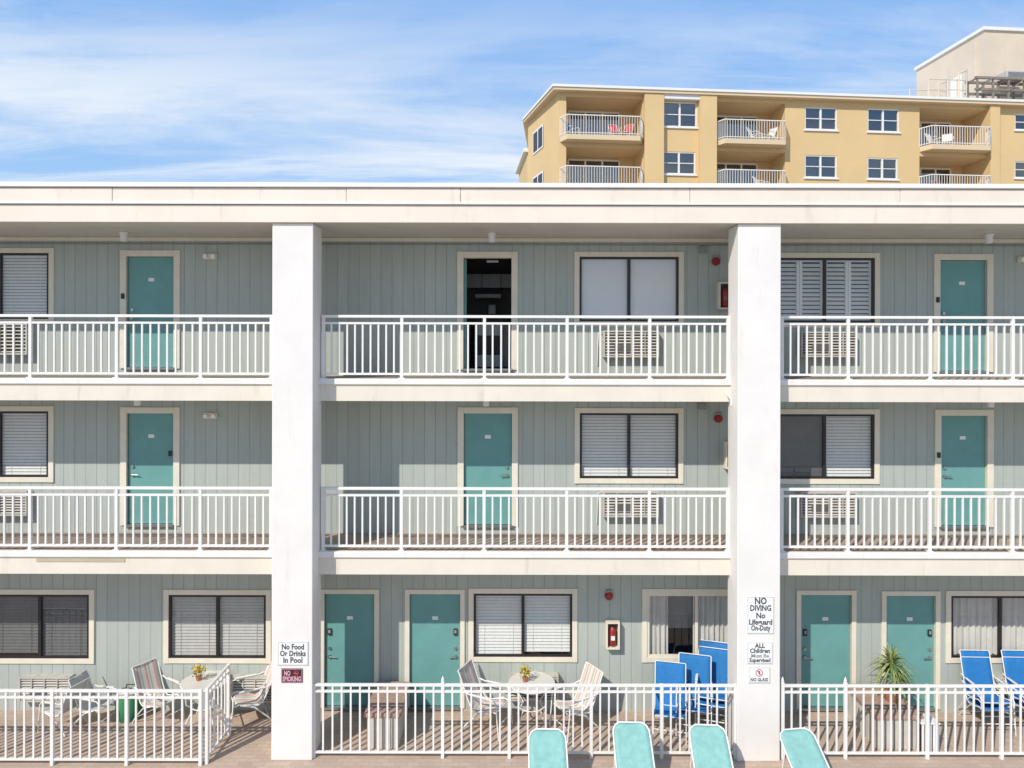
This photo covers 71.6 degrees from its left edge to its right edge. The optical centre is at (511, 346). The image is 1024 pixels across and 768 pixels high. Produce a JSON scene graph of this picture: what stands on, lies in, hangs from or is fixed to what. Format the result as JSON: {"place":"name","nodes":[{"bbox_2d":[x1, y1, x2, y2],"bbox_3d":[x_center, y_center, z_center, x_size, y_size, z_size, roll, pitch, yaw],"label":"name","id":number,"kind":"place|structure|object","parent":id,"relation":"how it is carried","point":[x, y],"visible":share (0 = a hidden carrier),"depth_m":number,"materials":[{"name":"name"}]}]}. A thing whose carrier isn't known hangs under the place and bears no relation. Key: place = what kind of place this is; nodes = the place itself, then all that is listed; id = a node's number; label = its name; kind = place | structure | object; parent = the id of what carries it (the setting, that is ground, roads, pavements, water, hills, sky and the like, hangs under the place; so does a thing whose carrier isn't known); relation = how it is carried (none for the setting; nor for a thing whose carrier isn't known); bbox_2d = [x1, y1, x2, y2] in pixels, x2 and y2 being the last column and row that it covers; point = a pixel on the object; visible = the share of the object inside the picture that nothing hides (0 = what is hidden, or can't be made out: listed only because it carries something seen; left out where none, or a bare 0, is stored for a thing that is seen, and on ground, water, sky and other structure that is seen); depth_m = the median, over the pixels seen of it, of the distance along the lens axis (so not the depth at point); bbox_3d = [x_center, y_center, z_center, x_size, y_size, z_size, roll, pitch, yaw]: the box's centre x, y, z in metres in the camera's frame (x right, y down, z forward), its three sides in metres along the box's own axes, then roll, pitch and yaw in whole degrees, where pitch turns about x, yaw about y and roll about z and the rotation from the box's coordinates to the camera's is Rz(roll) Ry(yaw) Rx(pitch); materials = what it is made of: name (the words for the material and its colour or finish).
{"place":"outdoors","nodes":[
{"label":"outdoors","id":0,"kind":"place"},
{"bbox_2d":[0,710,1023,767],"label":"pool deck paving","id":1,"kind":"structure","parent":0,"point":[246,743],"depth_m":12.14,"materials":[{"name":"concrete"}]},
{"bbox_2d":[37,678,88,736],"bbox_3d":[-7.927,6.340,12.585,0.678,0.839,0.499,0,0,15],"label":"patio chair","id":2,"kind":"object","parent":1,"relation":"on","point":[66,702],"visible":0.58,"depth_m":12.47,"materials":[{"name":"white paint"}]},
{"bbox_2d":[68,670,115,732],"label":"patio chair","id":3,"kind":"object","parent":1,"relation":"on","point":[79,678],"visible":0.62,"depth_m":12.74,"materials":[{"name":"white paint"}]},
{"bbox_2d":[0,688,202,765],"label":"pool fence","id":4,"kind":"object","parent":1,"relation":"on","point":[52,758],"visible":1,"depth_m":11.45,"materials":[{"name":"metal"}]},
{"bbox_2d":[119,684,141,722],"bbox_3d":[-6.942,6.461,12.900,0.420,0.589,0.409,0,0,0],"label":"trash can","id":5,"kind":"object","parent":1,"relation":"on","point":[131,710],"visible":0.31,"depth_m":12.74,"materials":[{"name":"green plastic"}]},
{"bbox_2d":[131,658,184,732],"bbox_3d":[-6.413,6.277,12.833,0.789,0.975,0.580,0,0,30],"label":"patio chair","id":6,"kind":"object","parent":1,"relation":"on","point":[147,675],"visible":0.71,"depth_m":12.94,"materials":[{"name":"fabric"}]},
{"bbox_2d":[180,671,223,728],"bbox_3d":[-5.534,6.397,12.820,0.837,0.737,0.837,0,0,0],"label":"patio table","id":7,"kind":"object","parent":1,"relation":"on","point":[203,683],"visible":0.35,"depth_m":12.74,"materials":[{"name":"white paint"}]},
{"bbox_2d":[191,665,205,680],"bbox_3d":[-5.651,5.875,12.809,0.265,0.302,0.248,0,0,-24],"label":"flower pot","id":8,"kind":"object","parent":7,"relation":"on","point":[198,676],"visible":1,"depth_m":12.80,"materials":[{"name":"ceramic"}]},
{"bbox_2d":[205,663,229,763],"bbox_3d":[-4.943,6.148,11.945,0.052,1.224,0.922,0,0,0],"label":"pool fence","id":9,"kind":"object","parent":1,"relation":"on","point":[226,672],"visible":1,"depth_m":11.93,"materials":[{"name":"metal"}]},
{"bbox_2d":[230,660,271,734],"bbox_3d":[-4.677,6.234,12.834,0.865,1.070,0.636,0,0,-28],"label":"patio chair","id":10,"kind":"object","parent":1,"relation":"on","point":[245,698],"visible":0.83,"depth_m":12.80,"materials":[{"name":"fabric"}]},
{"bbox_2d":[364,682,409,747],"bbox_3d":[-2.178,6.465,12.495,0.618,0.600,1.150,0,0,0],"label":"planter box","id":11,"kind":"object","parent":1,"relation":"on","point":[391,718],"visible":0.72,"depth_m":11.98,"materials":[{"name":"wood"}]},
{"bbox_2d":[457,659,512,740],"bbox_3d":[-0.487,6.253,12.629,0.848,1.048,0.624,0,0,24],"label":"patio chair","id":12,"kind":"object","parent":1,"relation":"on","point":[467,672],"visible":0.66,"depth_m":12.67,"materials":[{"name":"fabric"}]},
{"bbox_2d":[0,182,1023,760],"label":"motel building","id":13,"kind":"structure","parent":1,"relation":"on","point":[356,482],"depth_m":13.20,"materials":[{"name":"grey"}]},
{"bbox_2d":[0,323,27,354],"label":"air conditioner","id":14,"kind":"object","parent":13,"relation":"attached to","point":[17,340],"visible":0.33,"depth_m":13.10,"materials":[{"name":"metal"}]},
{"bbox_2d":[0,489,27,515],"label":"air conditioner","id":15,"kind":"object","parent":13,"relation":"attached to","point":[17,505],"visible":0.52,"depth_m":13.07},
{"bbox_2d":[0,406,53,481],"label":"window","id":16,"kind":"structure","parent":13,"relation":"in","point":[26,432],"depth_m":13.25,"materials":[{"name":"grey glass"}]},
{"bbox_2d":[0,248,54,320],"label":"window","id":17,"kind":"structure","parent":13,"relation":"in","point":[27,275],"depth_m":13.26,"materials":[{"name":"grey glass"}]},
{"bbox_2d":[19,673,74,701],"bbox_3d":[-8.589,6.308,13.119,0.940,0.458,0.158,0,0,0],"label":"air conditioner","id":18,"kind":"object","parent":13,"relation":"attached to","point":[39,681],"visible":0.63,"depth_m":13.06,"materials":[{"name":"metal"}]},
{"bbox_2d":[0,589,94,663],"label":"window","id":19,"kind":"structure","parent":13,"relation":"in","point":[38,626],"depth_m":13.25,"materials":[{"name":"black glass"}]},
{"bbox_2d":[119,232,128,241],"bbox_3d":[-6.886,-1.942,12.600,0.147,0.160,0.147,0,0,0],"label":"ceiling light","id":20,"kind":"object","parent":13,"relation":"attached to","point":[123,236],"visible":1,"depth_m":12.55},
{"bbox_2d":[134,400,140,405],"bbox_3d":[-6.695,0.978,12.700,0.147,0.160,0.147,0,0,0],"label":"ceiling light","id":21,"kind":"object","parent":13,"relation":"attached to","point":[137,402],"visible":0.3,"depth_m":12.65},
{"bbox_2d":[120,250,179,369],"bbox_3d":[-6.718,-0.675,13.220,1.110,2.214,0.160,0,0,0],"label":"door","id":22,"kind":"structure","parent":13,"relation":"in","point":[154,275],"depth_m":13.24,"materials":[{"name":"metal"}]},
{"bbox_2d":[120,407,179,526],"bbox_3d":[-6.718,2.239,13.220,1.098,2.214,0.160,0,0,0],"label":"door","id":23,"kind":"structure","parent":13,"relation":"in","point":[153,432],"depth_m":13.24,"materials":[{"name":"metal"}]},
{"bbox_2d":[203,254,217,259],"bbox_3d":[-5.586,-1.662,13.136,0.240,0.105,0.124,0,0,0],"label":"emergency light","id":24,"kind":"object","parent":13,"relation":"attached to","point":[210,256],"visible":1,"depth_m":13.14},
{"bbox_2d":[203,413,217,418],"bbox_3d":[-5.580,1.287,13.136,0.240,0.105,0.124,0,0,0],"label":"emergency light","id":25,"kind":"object","parent":13,"relation":"attached to","point":[210,415],"visible":1,"depth_m":13.14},
{"bbox_2d":[163,589,270,663],"bbox_3d":[-5.469,5.203,13.226,1.998,1.367,0.108,0,0,0],"label":"window","id":26,"kind":"structure","parent":13,"relation":"in","point":[200,626],"depth_m":13.25,"materials":[{"name":"white glass"}]},
{"bbox_2d":[231,674,271,702],"bbox_3d":[-4.724,6.316,13.119,0.869,0.458,0.158,0,0,0],"label":"air conditioner","id":27,"kind":"object","parent":13,"relation":"attached to","point":[252,682],"visible":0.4,"depth_m":13.06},
{"bbox_2d":[281,668,302,682],"bbox_3d":[-3.591,5.374,11.591,0.345,0.230,0.016,0,0,0],"label":"wall sign","id":28,"kind":"object","parent":13,"relation":"attached to","point":[291,675],"visible":1,"depth_m":11.59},
{"bbox_2d":[278,642,307,664],"bbox_3d":[-3.574,5.014,11.592,0.502,0.387,0.014,0,0,0],"label":"wall sign","id":29,"kind":"object","parent":13,"relation":"attached to","point":[292,653],"visible":1,"depth_m":11.59,"materials":[{"name":"plastic"}]},
{"bbox_2d":[321,589,378,709],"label":"door","id":30,"kind":"structure","parent":13,"relation":"in","point":[349,617],"depth_m":13.24,"materials":[{"name":"metal"}]},
{"bbox_2d":[405,589,464,709],"bbox_3d":[-1.433,5.624,13.220,1.109,2.220,0.160,0,0,0],"label":"door","id":31,"kind":"structure","parent":13,"relation":"in","point":[434,618],"depth_m":13.24,"materials":[{"name":"metal"}]},
{"bbox_2d":[483,401,489,405],"bbox_3d":[-0.460,0.991,12.700,0.147,0.160,0.147,0,0,0],"label":"ceiling light","id":32,"kind":"object","parent":13,"relation":"attached to","point":[485,403],"visible":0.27,"depth_m":12.65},
{"bbox_2d":[457,251,517,370],"bbox_3d":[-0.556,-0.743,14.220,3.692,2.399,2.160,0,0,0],"label":"doorway","id":33,"kind":"structure","parent":13,"relation":"in","point":[490,286],"depth_m":14.70,"materials":[{"name":"metal"}]},
{"bbox_2d":[457,407,517,527],"bbox_3d":[-0.451,2.246,13.220,1.122,2.226,0.160,0,0,0],"label":"door","id":34,"kind":"structure","parent":13,"relation":"in","point":[487,443],"depth_m":13.24,"materials":[{"name":"metal"}]},
{"bbox_2d":[488,232,495,241],"bbox_3d":[-0.359,-1.928,12.600,0.147,0.160,0.147,0,0,0],"label":"ceiling light","id":35,"kind":"object","parent":13,"relation":"attached to","point":[491,236],"visible":1,"depth_m":12.55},
{"bbox_2d":[468,588,577,661],"bbox_3d":[0.203,5.179,13.636,2.431,1.777,0.928,0,0,0],"label":"window","id":36,"kind":"structure","parent":13,"relation":"in","point":[505,624],"depth_m":13.25,"materials":[{"name":"white glass"}]},
{"bbox_2d":[509,672,558,700],"bbox_3d":[0.398,6.286,13.119,0.916,0.470,0.158,0,0,0],"label":"air conditioner","id":37,"kind":"object","parent":13,"relation":"attached to","point":[555,675],"visible":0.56,"depth_m":13.06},
{"bbox_2d":[605,590,612,599],"bbox_3d":[1.798,4.614,13.164,0.154,0.188,0.068,0,0,0],"label":"fire alarm","id":38,"kind":"object","parent":13,"relation":"attached to","point":[608,595],"visible":1,"depth_m":13.14,"materials":[{"name":"red plastic"}]},
{"bbox_2d":[605,619,619,649],"bbox_3d":[1.856,5.320,13.119,0.250,0.500,0.158,0,0,0],"label":"fire extinguisher cabinet","id":39,"kind":"object","parent":13,"relation":"attached to","point":[612,634],"visible":1,"depth_m":13.08,"materials":[{"name":"white metal"}]},
{"bbox_2d":[596,490,658,523],"bbox_3d":[2.130,2.981,13.119,1.131,0.620,0.158,0,0,0],"label":"air conditioner","id":40,"kind":"object","parent":13,"relation":"attached to","point":[620,506],"visible":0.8,"depth_m":13.06,"materials":[{"name":"metal"}]},
{"bbox_2d":[597,330,658,364],"bbox_3d":[2.136,0.033,13.119,1.131,0.644,0.158,0,0,0],"label":"air conditioner","id":41,"kind":"object","parent":13,"relation":"attached to","point":[612,343],"visible":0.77,"depth_m":13.07,"materials":[{"name":"metal"}]},
{"bbox_2d":[574,251,683,326],"bbox_3d":[2.172,-1.060,13.636,2.443,1.801,0.928,0,0,0],"label":"window","id":42,"kind":"structure","parent":13,"relation":"in","point":[605,283],"depth_m":13.25,"materials":[{"name":"glass"}]},
{"bbox_2d":[574,408,683,483],"bbox_3d":[2.172,1.848,13.226,2.021,1.403,0.108,0,0,0],"label":"window","id":43,"kind":"structure","parent":13,"relation":"in","point":[613,445],"depth_m":13.25,"materials":[{"name":"white glass"}]},
{"bbox_2d":[642,588,727,662],"bbox_3d":[3.426,5.186,13.636,2.431,1.777,0.928,0,0,0],"label":"window","id":44,"kind":"structure","parent":13,"relation":"in","point":[674,621],"depth_m":13.28,"materials":[{"name":"white glass"}]},
{"bbox_2d":[698,403,705,409],"bbox_3d":[3.530,1.113,13.171,0.140,0.120,0.054,0,0,0],"label":"junction box","id":45,"kind":"object","parent":13,"relation":"attached to","point":[701,406],"visible":1,"depth_m":13.15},
{"bbox_2d":[699,246,706,252],"bbox_3d":[3.548,-1.788,13.171,0.140,0.120,0.054,0,0,0],"label":"junction box","id":46,"kind":"object","parent":13,"relation":"attached to","point":[702,249],"visible":1,"depth_m":13.15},
{"bbox_2d":[712,255,719,265],"bbox_3d":[3.785,-1.590,13.164,0.154,0.188,0.068,0,0,0],"label":"fire alarm","id":47,"kind":"object","parent":13,"relation":"attached to","point":[715,260],"visible":1,"depth_m":13.14,"materials":[{"name":"red plastic"}]},
{"bbox_2d":[714,412,722,422],"bbox_3d":[3.826,1.324,13.164,0.154,0.188,0.068,0,0,0],"label":"fire alarm","id":48,"kind":"object","parent":13,"relation":"attached to","point":[718,417],"visible":1,"depth_m":13.14,"materials":[{"name":"red plastic"}]},
{"bbox_2d":[717,282,727,309],"bbox_3d":[3.926,-0.931,13.119,0.250,0.500,0.158,0,0,0],"label":"fire extinguisher cabinet","id":49,"kind":"object","parent":13,"relation":"attached to","point":[722,295],"visible":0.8,"depth_m":13.08,"materials":[{"name":"red metal"}]},
{"bbox_2d":[723,441,727,468],"bbox_3d":[4.051,2.006,13.119,0.250,0.500,0.158,0,0,0],"label":"fire extinguisher cabinet","id":50,"kind":"object","parent":13,"relation":"attached to","point":[725,454],"visible":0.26,"depth_m":13.12,"materials":[{"name":"beige"}]},
{"bbox_2d":[748,667,769,682],"bbox_3d":[4.033,5.364,11.591,0.355,0.261,0.016,0,0,0],"label":"wall sign","id":51,"kind":"object","parent":13,"relation":"attached to","point":[758,674],"visible":1,"depth_m":11.59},
{"bbox_2d":[747,642,772,663],"bbox_3d":[4.044,5.004,11.592,0.418,0.355,0.014,0,0,0],"label":"wall sign","id":52,"kind":"object","parent":13,"relation":"attached to","point":[759,652],"visible":1,"depth_m":11.59,"materials":[{"name":"plastic"}]},
{"bbox_2d":[747,596,773,633],"bbox_3d":[4.056,4.387,11.592,0.439,0.606,0.014,0,0,0],"label":"wall sign","id":53,"kind":"object","parent":13,"relation":"attached to","point":[760,614],"visible":1,"depth_m":11.59,"materials":[{"name":"plastic"}]},
{"bbox_2d":[796,590,856,710],"bbox_3d":[5.833,5.639,13.220,1.109,2.220,0.160,0,0,0],"label":"door","id":54,"kind":"structure","parent":13,"relation":"in","point":[822,616],"depth_m":13.24,"materials":[{"name":"metal"}]},
{"bbox_2d":[798,491,856,517],"bbox_3d":[5.821,2.914,13.119,1.034,0.470,0.158,0,0,0],"label":"air conditioner","id":55,"kind":"object","parent":13,"relation":"attached to","point":[810,507],"visible":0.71,"depth_m":13.06,"materials":[{"name":"metal"}]},
{"bbox_2d":[799,331,857,356],"bbox_3d":[5.827,-0.035,13.119,1.034,0.470,0.158,0,0,0],"label":"air conditioner","id":56,"kind":"object","parent":13,"relation":"attached to","point":[802,344],"visible":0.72,"depth_m":13.06,"materials":[{"name":"metal"}]},
{"bbox_2d":[780,409,879,483],"bbox_3d":[5.805,1.861,13.226,2.033,1.391,0.108,0,0,0],"label":"window","id":57,"kind":"structure","parent":13,"relation":"in","point":[818,446],"depth_m":13.25,"materials":[{"name":"grey metal"}]},
{"bbox_2d":[781,253,879,327],"bbox_3d":[5.811,-1.040,13.636,2.443,1.801,0.928,0,0,0],"label":"window","id":58,"kind":"structure","parent":13,"relation":"in","point":[812,284],"depth_m":13.25,"materials":[{"name":"grey metal"}]},
{"bbox_2d":[881,591,940,710],"bbox_3d":[7.403,5.649,13.220,1.086,2.208,0.160,0,0,0],"label":"door","id":59,"kind":"structure","parent":13,"relation":"in","point":[907,617],"depth_m":13.24,"materials":[{"name":"metal"}]},
{"bbox_2d":[933,254,993,372],"bbox_3d":[8.379,-0.608,13.220,1.098,2.214,0.160,0,0,0],"label":"door","id":60,"kind":"structure","parent":13,"relation":"in","point":[958,286],"depth_m":13.24,"materials":[{"name":"metal"}]},
{"bbox_2d":[934,409,993,528],"bbox_3d":[8.391,2.276,13.220,1.086,2.202,0.160,0,0,0],"label":"door","id":61,"kind":"structure","parent":13,"relation":"in","point":[959,435],"depth_m":13.24,"materials":[{"name":"metal"}]},
{"bbox_2d":[945,590,1023,662],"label":"window","id":62,"kind":"structure","parent":13,"relation":"in","point":[993,621],"depth_m":13.28,"materials":[{"name":"white metal"}]},
{"bbox_2d":[984,233,993,243],"bbox_3d":[8.461,-1.909,12.600,0.147,0.160,0.147,0,0,0],"label":"ceiling light","id":63,"kind":"object","parent":13,"relation":"attached to","point":[989,238],"visible":1,"depth_m":12.55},
{"bbox_2d":[987,402,994,406],"bbox_3d":[8.556,1.010,12.700,0.147,0.160,0.147,0,0,0],"label":"ceiling light","id":64,"kind":"object","parent":13,"relation":"attached to","point":[990,404],"visible":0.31,"depth_m":12.65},
{"bbox_2d":[993,674,1007,698],"bbox_3d":[9.209,6.328,13.119,0.940,0.470,0.158,0,0,0],"label":"air conditioner","id":65,"kind":"object","parent":13,"relation":"attached to","point":[1001,677],"visible":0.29,"depth_m":13.06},
{"bbox_2d":[1017,257,1023,262],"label":"emergency light","id":66,"kind":"object","parent":13,"relation":"attached to","point":[1020,259],"visible":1,"depth_m":13.14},
{"bbox_2d":[313,676,735,758],"bbox_3d":[0.208,6.098,11.680,6.978,1.345,0.053,0,0,0],"label":"pool fence","id":67,"kind":"object","parent":1,"relation":"on","point":[509,691],"visible":0.95,"depth_m":11.67,"materials":[{"name":"metal"}]},
{"bbox_2d":[509,671,554,729],"bbox_3d":[0.356,6.409,12.800,0.837,0.737,0.837,0,0,0],"label":"patio table","id":68,"kind":"object","parent":1,"relation":"on","point":[537,677],"visible":0.72,"depth_m":12.84,"materials":[{"name":"white paint"}]},
{"bbox_2d":[518,664,531,681],"bbox_3d":[0.234,5.891,12.800,0.263,0.294,0.252,0,0,0],"label":"flower pot","id":69,"kind":"object","parent":68,"relation":"on","point":[525,677],"visible":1,"depth_m":12.78,"materials":[{"name":"ceramic"}]},
{"bbox_2d":[528,728,568,767],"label":"chaise lounge","id":70,"kind":"object","parent":1,"relation":"on","point":[547,747],"visible":1,"depth_m":10.83,"materials":[{"name":"fabric"}]},
{"bbox_2d":[549,662,603,742],"bbox_3d":[1.155,6.272,12.585,0.823,1.017,0.605,0,0,-30],"label":"patio chair","id":71,"kind":"object","parent":1,"relation":"on","point":[591,673],"visible":0.69,"depth_m":12.64,"materials":[{"name":"white paint"}]},
{"bbox_2d":[612,721,654,767],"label":"chaise lounge","id":72,"kind":"object","parent":1,"relation":"on","point":[632,744],"visible":1,"depth_m":11.00,"materials":[{"name":"fabric"}]},
{"bbox_2d":[654,660,687,744],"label":"patio chair","id":73,"kind":"object","parent":1,"relation":"on","point":[667,672],"visible":0.67,"depth_m":12.72,"materials":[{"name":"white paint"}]},
{"bbox_2d":[676,652,712,735],"bbox_3d":[3.244,6.205,12.637,0.636,1.157,0.791,0,0,16],"label":"patio chair","id":74,"kind":"object","parent":1,"relation":"on","point":[700,665],"visible":0.56,"depth_m":12.89,"materials":[{"name":"fabric"}]},
{"bbox_2d":[695,646,727,723],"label":"patio chair","id":75,"kind":"object","parent":1,"relation":"on","point":[719,665],"visible":0.34,"depth_m":13.04,"materials":[{"name":"fabric"}]},
{"bbox_2d":[695,639,727,715],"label":"patio chair","id":76,"kind":"object","parent":75,"relation":"on","point":[715,644],"visible":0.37,"depth_m":13.12,"materials":[{"name":"fabric"}]},
{"bbox_2d":[689,724,733,767],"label":"chaise lounge","id":77,"kind":"object","parent":1,"relation":"on","point":[709,745],"visible":1,"depth_m":10.94,"materials":[{"name":"fabric"}]},
{"bbox_2d":[780,727,829,767],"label":"chaise lounge","id":78,"kind":"object","parent":1,"relation":"on","point":[801,747],"visible":1,"depth_m":10.86,"materials":[{"name":"fabric"}]},
{"bbox_2d":[848,687,923,748],"bbox_3d":[6.511,6.494,12.495,0.812,0.580,1.150,0,0,0],"label":"planter box","id":79,"kind":"object","parent":1,"relation":"on","point":[886,723],"visible":0.73,"depth_m":12.01,"materials":[{"name":"wood"}]},
{"bbox_2d":[864,643,924,706],"bbox_3d":[6.735,5.762,12.465,1.154,1.108,1.115,0,0,0],"label":"potted palm","id":80,"kind":"object","parent":79,"relation":"on","point":[891,668],"visible":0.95,"depth_m":12.34,"materials":[{"name":"plant"}]},
{"bbox_2d":[780,677,1023,759],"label":"pool fence","id":81,"kind":"object","parent":1,"relation":"on","point":[927,692],"visible":0.95,"depth_m":11.67,"materials":[{"name":"metal"}]},
{"bbox_2d":[916,714,939,751],"bbox_3d":[6.952,6.512,11.950,0.320,0.505,0.320,0,0,0],"label":"towel hamper","id":82,"kind":"object","parent":1,"relation":"on","point":[922,735],"visible":0.38,"depth_m":11.82,"materials":[{"name":"white plastic"}]},
{"bbox_2d":[959,656,1016,735],"bbox_3d":[8.512,6.255,12.736,0.593,1.078,0.737,0,0,2],"label":"patio chair","id":83,"kind":"object","parent":1,"relation":"on","point":[977,670],"visible":0.62,"depth_m":13.00,"materials":[{"name":"fabric"}]},
{"bbox_2d":[958,650,1014,728],"bbox_3d":[8.522,6.145,12.776,0.593,1.078,0.737,0,0,2],"label":"patio chair","id":84,"kind":"object","parent":83,"relation":"on","point":[976,653],"visible":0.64,"depth_m":12.88,"materials":[{"name":"fabric"}]},
{"bbox_2d":[1001,657,1023,711],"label":"patio chair","id":85,"kind":"object","parent":1,"relation":"on","point":[1013,667],"visible":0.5,"depth_m":13.02,"materials":[{"name":"fabric"}]},
{"bbox_2d":[1001,650,1023,704],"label":"patio chair","id":86,"kind":"object","parent":85,"relation":"on","point":[1012,653],"visible":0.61,"depth_m":13.10,"materials":[{"name":"fabric"}]},
{"bbox_2d":[0,0,1023,192],"label":"sky","id":87,"kind":"structure","parent":0,"point":[337,91],"materials":[{"name":"blue"}]},
{"bbox_2d":[515,26,1023,183],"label":"condominium building","id":88,"kind":"structure","parent":0,"point":[970,93],"depth_m":41.63,"materials":[{"name":"paint"}]},
{"bbox_2d":[533,124,542,154],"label":"window","id":89,"kind":"structure","parent":88,"relation":"in","point":[538,134],"depth_m":43.33,"materials":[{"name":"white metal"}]},
{"bbox_2d":[533,171,542,182],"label":"window","id":90,"kind":"structure","parent":88,"relation":"in","point":[538,178],"depth_m":43.19,"materials":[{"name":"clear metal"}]},
{"bbox_2d":[566,123,579,133],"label":"patio chair","id":91,"kind":"object","parent":88,"relation":"on","point":[569,128],"visible":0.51,"depth_m":40.36,"materials":[{"name":"white paint"}]},
{"bbox_2d":[608,124,620,134],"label":"patio chair","id":92,"kind":"object","parent":88,"relation":"on","point":[615,129],"visible":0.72,"depth_m":40.87,"materials":[{"name":"fabric"}]},
{"bbox_2d":[619,124,633,134],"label":"patio chair","id":93,"kind":"object","parent":88,"relation":"on","point":[626,129],"visible":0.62,"depth_m":40.90,"materials":[{"name":"fabric"}]},
{"bbox_2d":[664,152,696,175],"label":"window","id":94,"kind":"structure","parent":88,"relation":"in","point":[675,163],"depth_m":40.67,"materials":[{"name":"blue glass"}]},
{"bbox_2d":[664,102,698,128],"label":"window","id":95,"kind":"structure","parent":88,"relation":"in","point":[678,115],"depth_m":40.68,"materials":[{"name":"blue glass"}]},
{"bbox_2d":[746,127,762,138],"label":"patio chair","id":96,"kind":"object","parent":88,"relation":"on","point":[754,134],"visible":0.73,"depth_m":41.37,"materials":[{"name":"white paint"}]},
{"bbox_2d":[752,176,767,182],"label":"patio chair","id":97,"kind":"object","parent":88,"relation":"on","point":[754,178],"visible":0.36,"depth_m":41.59,"materials":[{"name":"white paint"}]},
{"bbox_2d":[762,127,776,139],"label":"patio chair","id":98,"kind":"object","parent":88,"relation":"on","point":[774,130],"visible":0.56,"depth_m":41.44,"materials":[{"name":"white paint"}]},
{"bbox_2d":[804,107,838,131],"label":"window","id":99,"kind":"structure","parent":88,"relation":"in","point":[816,118],"depth_m":41.39,"materials":[{"name":"blue glass"}]},
{"bbox_2d":[804,155,838,179],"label":"window","id":100,"kind":"structure","parent":88,"relation":"in","point":[816,166],"depth_m":41.39,"materials":[{"name":"blue glass"}]},
{"bbox_2d":[866,158,899,180],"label":"window","id":101,"kind":"structure","parent":88,"relation":"in","point":[879,169],"depth_m":41.72,"materials":[{"name":"blue glass"}]},
{"bbox_2d":[866,108,900,133],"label":"window","id":102,"kind":"structure","parent":88,"relation":"in","point":[886,121],"depth_m":41.73,"materials":[{"name":"blue glass"}]},
{"bbox_2d":[925,133,942,143],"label":"patio chair","id":103,"kind":"object","parent":88,"relation":"on","point":[932,139],"visible":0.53,"depth_m":42.38,"materials":[{"name":"white paint"}]},
{"bbox_2d":[941,133,953,144],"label":"patio chair","id":104,"kind":"object","parent":88,"relation":"on","point":[948,138],"visible":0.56,"depth_m":42.57,"materials":[{"name":"white paint"}]},
{"bbox_2d":[1014,114,1023,131],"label":"window","id":105,"kind":"structure","parent":88,"relation":"in","point":[1019,118],"depth_m":42.48,"materials":[{"name":"blue glass"}]},
{"bbox_2d":[1014,161,1023,179],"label":"window","id":106,"kind":"structure","parent":88,"relation":"in","point":[1019,165],"depth_m":42.48,"materials":[{"name":"blue glass"}]}
]}

